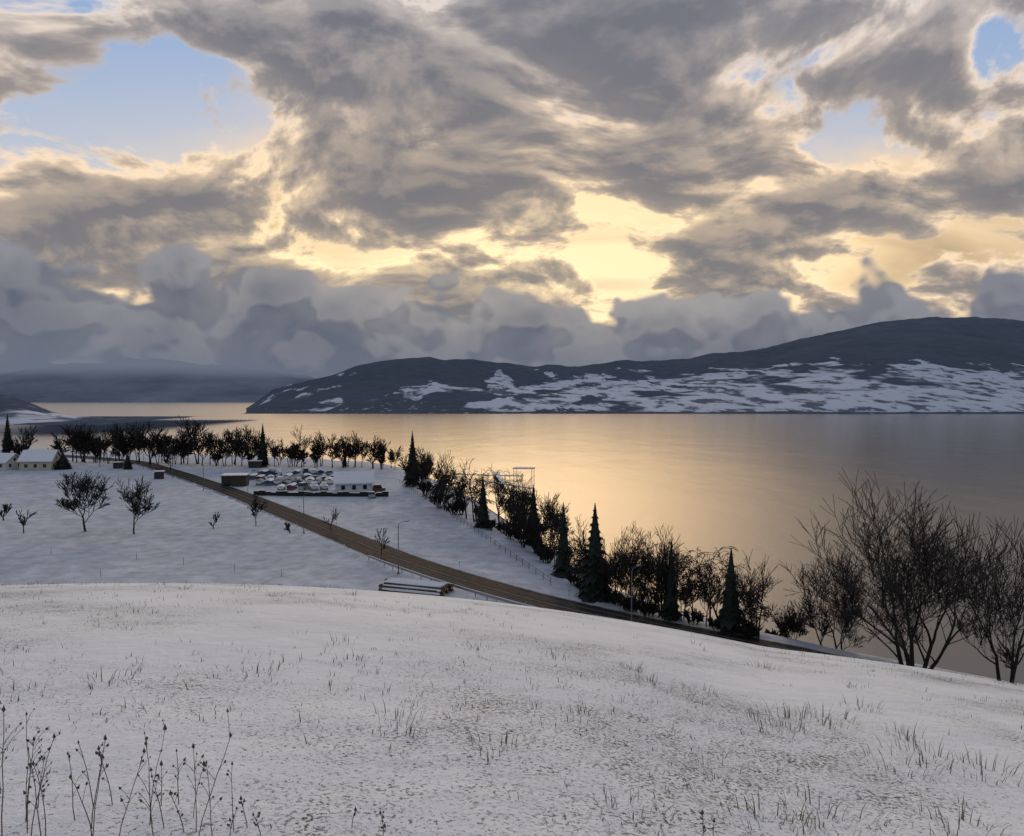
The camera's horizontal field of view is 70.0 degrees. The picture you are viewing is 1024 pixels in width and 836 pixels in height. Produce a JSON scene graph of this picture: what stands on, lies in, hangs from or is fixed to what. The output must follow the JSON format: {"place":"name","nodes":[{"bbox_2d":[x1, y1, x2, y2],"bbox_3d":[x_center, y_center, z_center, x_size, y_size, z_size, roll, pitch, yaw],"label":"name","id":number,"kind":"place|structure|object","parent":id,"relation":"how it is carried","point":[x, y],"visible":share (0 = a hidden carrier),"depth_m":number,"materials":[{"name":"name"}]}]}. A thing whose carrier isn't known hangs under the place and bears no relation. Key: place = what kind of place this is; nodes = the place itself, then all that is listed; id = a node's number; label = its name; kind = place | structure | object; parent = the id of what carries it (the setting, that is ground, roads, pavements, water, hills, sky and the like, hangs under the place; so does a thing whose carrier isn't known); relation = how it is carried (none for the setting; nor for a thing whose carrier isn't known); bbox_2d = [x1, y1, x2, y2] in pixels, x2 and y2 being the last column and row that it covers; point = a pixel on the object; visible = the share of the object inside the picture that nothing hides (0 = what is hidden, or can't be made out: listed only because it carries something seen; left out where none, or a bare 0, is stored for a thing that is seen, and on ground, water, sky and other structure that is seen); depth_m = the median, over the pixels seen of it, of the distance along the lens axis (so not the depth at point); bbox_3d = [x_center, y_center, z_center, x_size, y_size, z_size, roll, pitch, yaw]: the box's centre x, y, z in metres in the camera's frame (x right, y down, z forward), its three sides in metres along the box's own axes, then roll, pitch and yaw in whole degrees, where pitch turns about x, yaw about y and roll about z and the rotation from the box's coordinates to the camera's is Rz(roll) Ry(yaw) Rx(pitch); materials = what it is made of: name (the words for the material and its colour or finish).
{"place":"outdoors","nodes":[
{"label":"outdoors","id":0,"kind":"place"},
{"bbox_2d":[0,394,194,424],"bbox_3d":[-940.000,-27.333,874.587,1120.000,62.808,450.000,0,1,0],"label":"headland","id":1,"kind":"structure","parent":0,"point":[18,411],"depth_m":779.79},
{"bbox_2d":[0,357,316,401],"bbox_3d":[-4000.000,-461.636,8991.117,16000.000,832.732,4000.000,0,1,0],"label":"hazy mountains","id":2,"kind":"structure","parent":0,"point":[126,379],"depth_m":7779.80,"materials":[{"name":"white"}]},
{"bbox_2d":[20,453,865,659],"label":"road","id":3,"kind":"structure","parent":0,"point":[364,545],"depth_m":114.08,"materials":[{"name":"asphalt"}]},
{"bbox_2d":[0,447,1023,835],"bbox_3d":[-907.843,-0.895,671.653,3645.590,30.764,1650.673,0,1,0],"label":"ground","id":4,"kind":"structure","parent":0,"point":[442,777],"depth_m":6.21,"materials":[{"name":"white snow"}]},
{"bbox_2d":[0,451,18,469],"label":"house","id":5,"kind":"structure","parent":4,"relation":"on","point":[8,461],"depth_m":273.90,"materials":[{"name":"white wood"}]},
{"bbox_2d":[17,448,60,469],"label":"house","id":6,"kind":"structure","parent":4,"relation":"on","point":[47,459],"depth_m":272.95,"materials":[{"name":"beige wood"}]},
{"bbox_2d":[113,461,123,468],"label":"field hut","id":7,"kind":"object","parent":4,"relation":"on","point":[117,464],"visible":0.89,"depth_m":280.17,"materials":[{"name":"brown wood"}]},
{"bbox_2d":[154,470,164,478],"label":"roadside hut","id":8,"kind":"object","parent":4,"relation":"on","point":[158,474],"visible":0.94,"depth_m":244.97,"materials":[{"name":"brown wood"}]},
{"bbox_2d":[51,547,281,576],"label":"field stakes","id":9,"kind":"object","parent":4,"relation":"on","point":[183,564],"visible":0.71,"depth_m":113.78,"materials":[{"name":"brown wood"}]},
{"bbox_2d":[220,473,249,486],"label":"shed","id":10,"kind":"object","parent":4,"relation":"on","point":[234,479],"visible":0.92,"depth_m":224.49,"materials":[{"name":"brown wood"}]},
{"bbox_2d":[249,473,257,479],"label":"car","id":11,"kind":"object","parent":4,"relation":"on","point":[251,477],"visible":0.71,"depth_m":243.91,"materials":[{"name":"blue metal"}]},
{"bbox_2d":[247,460,262,467],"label":"shore hut","id":12,"kind":"object","parent":4,"relation":"on","point":[254,463],"visible":0.98,"depth_m":285.42,"materials":[{"name":"brown wood"}]},
{"bbox_2d":[251,468,258,473],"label":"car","id":13,"kind":"object","parent":4,"relation":"on","point":[255,470],"visible":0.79,"depth_m":258.67,"materials":[{"name":"white"}]},
{"bbox_2d":[256,478,263,484],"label":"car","id":14,"kind":"object","parent":4,"relation":"on","point":[260,481],"visible":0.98,"depth_m":228.53,"materials":[{"name":"white"}]},
{"bbox_2d":[255,475,264,479],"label":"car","id":15,"kind":"object","parent":4,"relation":"on","point":[259,477],"visible":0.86,"depth_m":241.74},
{"bbox_2d":[259,469,267,475],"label":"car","id":16,"kind":"object","parent":4,"relation":"on","point":[263,472],"visible":0.84,"depth_m":257.33,"materials":[{"name":"blue"}]},
{"bbox_2d":[264,478,273,485],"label":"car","id":17,"kind":"object","parent":4,"relation":"on","point":[269,481],"visible":0.91,"depth_m":228.33,"materials":[{"name":"metal"}]},
{"bbox_2d":[266,467,276,474],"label":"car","id":18,"kind":"object","parent":4,"relation":"on","point":[271,470],"visible":0.97,"depth_m":258.25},
{"bbox_2d":[273,476,285,484],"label":"boat","id":19,"kind":"object","parent":4,"relation":"on","point":[279,480],"visible":0.91,"depth_m":229.99,"materials":[{"name":"white"}]},
{"bbox_2d":[277,484,284,490],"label":"parked car","id":20,"kind":"object","parent":4,"relation":"on","point":[280,487],"visible":0.98,"depth_m":214.94,"materials":[{"name":"white"}]},
{"bbox_2d":[282,473,292,479],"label":"boat","id":21,"kind":"object","parent":4,"relation":"on","point":[287,475],"visible":0.7,"depth_m":242.72,"materials":[{"name":"white"}]},
{"bbox_2d":[285,477,294,483],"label":"parked car","id":22,"kind":"object","parent":4,"relation":"on","point":[289,480],"visible":0.91,"depth_m":231.05,"materials":[{"name":"white"}]},
{"bbox_2d":[286,482,296,489],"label":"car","id":23,"kind":"object","parent":4,"relation":"on","point":[291,486],"visible":1,"depth_m":217.55,"materials":[{"name":"red metal"}]},
{"bbox_2d":[292,469,300,475],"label":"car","id":24,"kind":"object","parent":4,"relation":"on","point":[295,471],"visible":0.83,"depth_m":257.54,"materials":[{"name":"blue"}]},
{"bbox_2d":[293,473,302,479],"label":"parked car","id":25,"kind":"object","parent":4,"relation":"on","point":[298,475],"visible":0.78,"depth_m":245.32,"materials":[{"name":"white"}]},
{"bbox_2d":[295,477,302,484],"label":"parked car","id":26,"kind":"object","parent":4,"relation":"on","point":[298,480],"visible":0.75,"depth_m":230.08,"materials":[{"name":"metal"}]},
{"bbox_2d":[298,482,309,489],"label":"yard car","id":27,"kind":"object","parent":4,"relation":"on","point":[303,485],"visible":1,"depth_m":216.17,"materials":[{"name":"grey paint"}]},
{"bbox_2d":[302,468,308,474],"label":"yard car","id":28,"kind":"object","parent":4,"relation":"on","point":[304,470],"visible":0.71,"depth_m":260.99,"materials":[{"name":"grey paint"}]},
{"bbox_2d":[303,473,311,479],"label":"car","id":29,"kind":"object","parent":4,"relation":"on","point":[305,475],"visible":0.78,"depth_m":245.31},
{"bbox_2d":[303,492,312,532],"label":"street lamp","id":30,"kind":"object","parent":4,"relation":"on","point":[303,511],"visible":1,"depth_m":145.90,"materials":[{"name":"grey metal"}]},
{"bbox_2d":[305,476,314,484],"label":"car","id":31,"kind":"object","parent":4,"relation":"on","point":[309,479],"visible":0.69,"depth_m":230.31,"materials":[{"name":"white"}]},
{"bbox_2d":[309,468,316,473],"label":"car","id":32,"kind":"object","parent":4,"relation":"on","point":[312,470],"visible":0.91,"depth_m":262.02,"materials":[{"name":"white"}]},
{"bbox_2d":[310,482,317,490],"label":"parked car","id":33,"kind":"object","parent":4,"relation":"on","point":[313,486],"visible":1,"depth_m":216.24,"materials":[{"name":"white"}]},
{"bbox_2d":[314,477,321,484],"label":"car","id":34,"kind":"object","parent":4,"relation":"on","point":[318,480],"visible":0.74,"depth_m":231.28,"materials":[{"name":"white"}]},
{"bbox_2d":[317,467,323,474],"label":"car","id":35,"kind":"object","parent":4,"relation":"on","point":[320,470],"visible":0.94,"depth_m":261.63,"materials":[{"name":"blue metal"}]},
{"bbox_2d":[254,490,388,496],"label":"yard hedge","id":36,"kind":"object","parent":4,"relation":"on","point":[325,493],"visible":0.92,"depth_m":203.41,"materials":[{"name":"black plant"}]},
{"bbox_2d":[320,482,327,489],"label":"parked car","id":37,"kind":"object","parent":4,"relation":"on","point":[324,485],"visible":1,"depth_m":217.26,"materials":[{"name":"white"}]},
{"bbox_2d":[325,476,332,484],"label":"parked car","id":38,"kind":"object","parent":4,"relation":"on","point":[329,480],"visible":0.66,"depth_m":230.90,"materials":[{"name":"white"}]},
{"bbox_2d":[325,470,332,475],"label":"yard car","id":39,"kind":"object","parent":4,"relation":"on","point":[329,472],"visible":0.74,"depth_m":259.49,"materials":[{"name":"grey paint"}]},
{"bbox_2d":[333,471,374,492],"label":"building","id":40,"kind":"structure","parent":4,"relation":"on","point":[354,481],"depth_m":211.45,"materials":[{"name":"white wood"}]},
{"bbox_2d":[0,705,716,835],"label":"dry weeds","id":41,"kind":"object","parent":4,"relation":"on","point":[31,763],"visible":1,"depth_m":3.16,"materials":[{"name":"brown plant"}]},
{"bbox_2d":[1,414,742,636],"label":"conifer trees","id":42,"kind":"object","parent":4,"relation":"on","point":[592,591],"visible":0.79,"depth_m":97.76,"materials":[{"name":"green plant"}]},
{"bbox_2d":[368,491,375,497],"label":"parked car","id":43,"kind":"object","parent":4,"relation":"on","point":[371,493],"visible":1,"depth_m":200.13,"materials":[{"name":"grey paint"}]},
{"bbox_2d":[373,484,385,492],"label":"truck","id":44,"kind":"object","parent":4,"relation":"on","point":[378,488],"visible":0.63,"depth_m":212.00,"materials":[{"name":"red paint"}]},
{"bbox_2d":[397,520,409,573],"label":"street lamp","id":45,"kind":"object","parent":4,"relation":"on","point":[398,572],"visible":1,"depth_m":111.98,"materials":[{"name":"grey metal"}]},
{"bbox_2d":[378,578,454,596],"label":"log pile","id":46,"kind":"object","parent":4,"relation":"on","point":[415,586],"visible":0.99,"depth_m":101.27,"materials":[{"name":"white snow"}]},
{"bbox_2d":[368,555,534,606],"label":"guard rail","id":47,"kind":"object","parent":4,"relation":"on","point":[458,586],"visible":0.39,"depth_m":101.59,"materials":[{"name":"silver metal"}]},
{"bbox_2d":[399,481,550,584],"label":"path fence","id":48,"kind":"object","parent":4,"relation":"on","point":[486,537],"visible":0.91,"depth_m":137.70,"materials":[{"name":"grey wood"}]},
{"bbox_2d":[0,416,1023,682],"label":"bare trees","id":49,"kind":"object","parent":4,"relation":"on","point":[846,612],"visible":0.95,"depth_m":85.27,"materials":[{"name":"brown plant"}]},
{"bbox_2d":[631,564,640,620],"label":"street lamp","id":50,"kind":"object","parent":4,"relation":"on","point":[638,565],"visible":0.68,"depth_m":81.35,"materials":[{"name":"grey metal"}]},
{"bbox_2d":[0,402,1023,683],"bbox_3d":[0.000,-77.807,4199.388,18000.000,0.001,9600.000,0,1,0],"label":"lake water","id":51,"kind":"structure","parent":0,"point":[754,486],"depth_m":303.62,"materials":[{"name":"grey liquid"}]},
{"bbox_2d":[455,467,534,477],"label":"jetty","id":52,"kind":"object","parent":51,"relation":"in","point":[513,475],"visible":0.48,"depth_m":278.06,"materials":[{"name":"grey wood"}]},
{"bbox_2d":[493,472,505,482],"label":"boat","id":53,"kind":"object","parent":51,"relation":"in","point":[497,476],"visible":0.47,"depth_m":271.99,"materials":[{"name":"wood"}]},
{"bbox_2d":[478,480,534,489],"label":"jetty","id":54,"kind":"object","parent":51,"relation":"in","point":[512,485],"visible":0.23,"depth_m":244.52,"materials":[{"name":"grey wood"}]},
{"bbox_2d":[0,581,1023,835],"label":"grass","id":55,"kind":"structure","parent":0,"point":[802,715],"depth_m":5.71,"materials":[{"name":"brown plant"}]},
{"bbox_2d":[0,0,1023,377],"label":"sky","id":56,"kind":"structure","parent":0,"point":[312,188],"materials":[{"name":"grey"}]},
{"bbox_2d":[243,317,1023,413],"bbox_3d":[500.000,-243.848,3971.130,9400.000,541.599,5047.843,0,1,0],"label":"mountains","id":57,"kind":"structure","parent":0,"point":[941,365],"depth_m":2116.39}
]}

